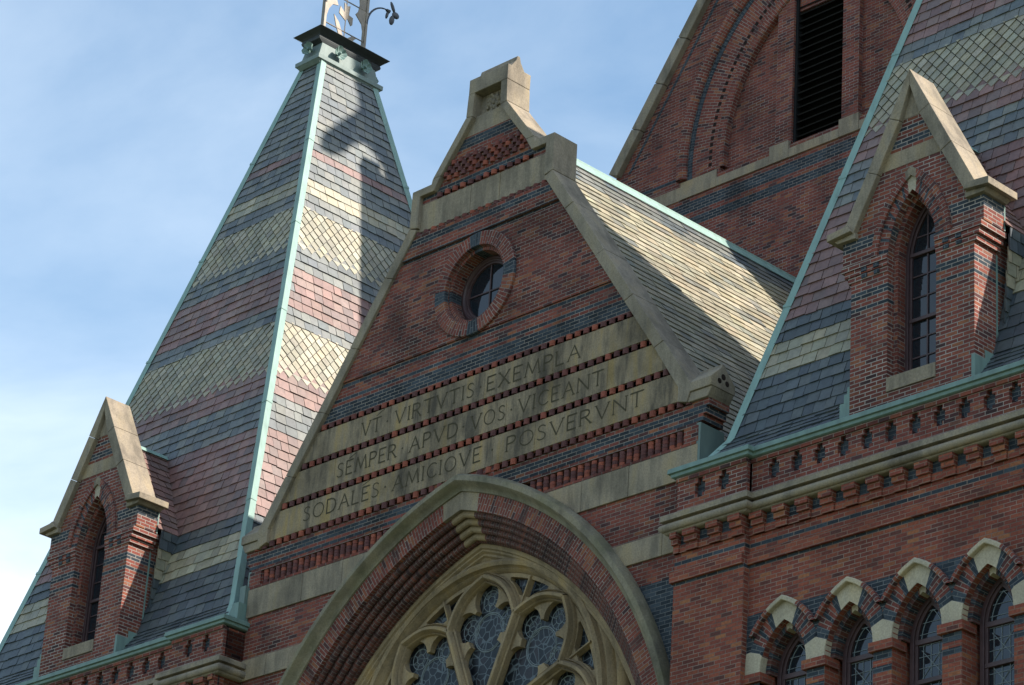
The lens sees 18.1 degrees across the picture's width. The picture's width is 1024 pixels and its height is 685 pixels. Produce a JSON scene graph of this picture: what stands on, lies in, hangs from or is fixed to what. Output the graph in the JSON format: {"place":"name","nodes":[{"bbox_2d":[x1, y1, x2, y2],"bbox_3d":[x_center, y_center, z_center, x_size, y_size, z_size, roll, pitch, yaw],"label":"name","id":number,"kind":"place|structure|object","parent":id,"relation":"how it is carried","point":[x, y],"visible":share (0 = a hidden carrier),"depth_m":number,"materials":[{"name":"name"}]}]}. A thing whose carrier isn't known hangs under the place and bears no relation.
{"place":"outdoors","nodes":[
{"label":"outdoors","id":0,"kind":"place"},
{"bbox_2d":[15,613,249,684],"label":"corner tower","id":1,"kind":"structure","parent":0,"point":[209,651],"depth_m":57.86,"materials":[{"name":"brick"}]},
{"bbox_2d":[33,396,178,678],"bbox_3d":[-7.199,3.996,62.248,2.620,5.594,3.100,26,-33,-38],"label":"gabled dormer","id":2,"kind":"object","parent":1,"relation":"on","point":[109,556],"visible":0.83,"depth_m":61.35,"materials":[{"name":"brick"}]},
{"bbox_2d":[81,514,106,642],"bbox_3d":[-7.796,4.476,61.414,0.110,2.903,0.770,26,-33,-38],"label":"lancet window","id":3,"kind":"structure","parent":2,"relation":"in","point":[98,554],"depth_m":61.53,"materials":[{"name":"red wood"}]},
{"bbox_2d":[0,24,411,684],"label":"slate spire","id":4,"kind":"structure","parent":1,"relation":"on","point":[232,386],"depth_m":64.81,"materials":[{"name":"stone"}]},
{"bbox_2d":[321,0,398,47],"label":"iron cresting","id":5,"kind":"object","parent":4,"relation":"on","point":[362,14],"visible":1,"depth_m":70.52,"materials":[{"name":"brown metal"}]},
{"bbox_2d":[0,0,696,642],"label":"sky","id":6,"kind":"structure","parent":0,"point":[130,130],"materials":[{"name":"blue"}]},
{"bbox_2d":[609,0,915,277],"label":"bell tower","id":7,"kind":"structure","parent":0,"point":[744,132],"depth_m":66.12,"materials":[{"name":"brick"}]},
{"bbox_2d":[658,359,1023,684],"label":"corner tower","id":8,"kind":"structure","parent":0,"point":[883,544],"depth_m":46.88,"materials":[{"name":"red brick"}]},
{"bbox_2d":[777,633,805,684],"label":"lancet window","id":9,"kind":"structure","parent":8,"relation":"in","point":[790,672],"depth_m":47.62,"materials":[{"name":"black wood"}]},
{"bbox_2d":[842,615,872,684],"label":"lancet window","id":10,"kind":"structure","parent":8,"relation":"in","point":[857,664],"depth_m":46.72,"materials":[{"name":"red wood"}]},
{"bbox_2d":[708,0,1023,456],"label":"slate spire","id":11,"kind":"structure","parent":8,"relation":"on","point":[965,58],"depth_m":50.88,"materials":[{"name":"grey stone"}]},
{"bbox_2d":[827,69,1023,418],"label":"gabled dormer","id":12,"kind":"object","parent":8,"relation":"on","point":[932,258],"visible":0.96,"depth_m":48.24,"materials":[{"name":"brick"}]},
{"bbox_2d":[905,205,935,370],"bbox_3d":[6.243,-0.792,48.331,0.110,2.903,0.770,26,-33,-38],"label":"lancet window","id":13,"kind":"structure","parent":12,"relation":"in","point":[920,281],"depth_m":48.40,"materials":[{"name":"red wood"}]},
{"bbox_2d":[910,596,941,684],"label":"lancet window","id":14,"kind":"structure","parent":8,"relation":"in","point":[925,644],"depth_m":45.84,"materials":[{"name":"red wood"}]},
{"bbox_2d":[980,577,1013,684],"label":"lancet window","id":15,"kind":"structure","parent":8,"relation":"in","point":[996,627],"depth_m":44.95,"materials":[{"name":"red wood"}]},
{"label":"ground","id":16,"kind":"structure","parent":0,"visible":0},
{"bbox_2d":[240,56,734,684],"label":"transept gable","id":17,"kind":"structure","parent":16,"relation":"on","point":[562,404],"depth_m":55.18,"materials":[{"name":"brick"}]},
{"bbox_2d":[435,230,515,337],"bbox_3d":[-0.510,-0.964,56.303,0.455,2.000,2.000,26,-33,-38],"label":"oculus window","id":18,"kind":"structure","parent":17,"relation":"attached to","point":[482,283],"depth_m":56.52,"materials":[{"name":"red brick"}]},
{"bbox_2d":[355,543,634,684],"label":"traceried window","id":19,"kind":"structure","parent":17,"relation":"attached to","point":[485,614],"depth_m":53.91,"materials":[{"name":"stone"}]},
{"bbox_2d":[229,159,795,621],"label":"transept roof","id":20,"kind":"structure","parent":16,"relation":"on","point":[717,299],"depth_m":58.04,"materials":[{"name":"stone"}]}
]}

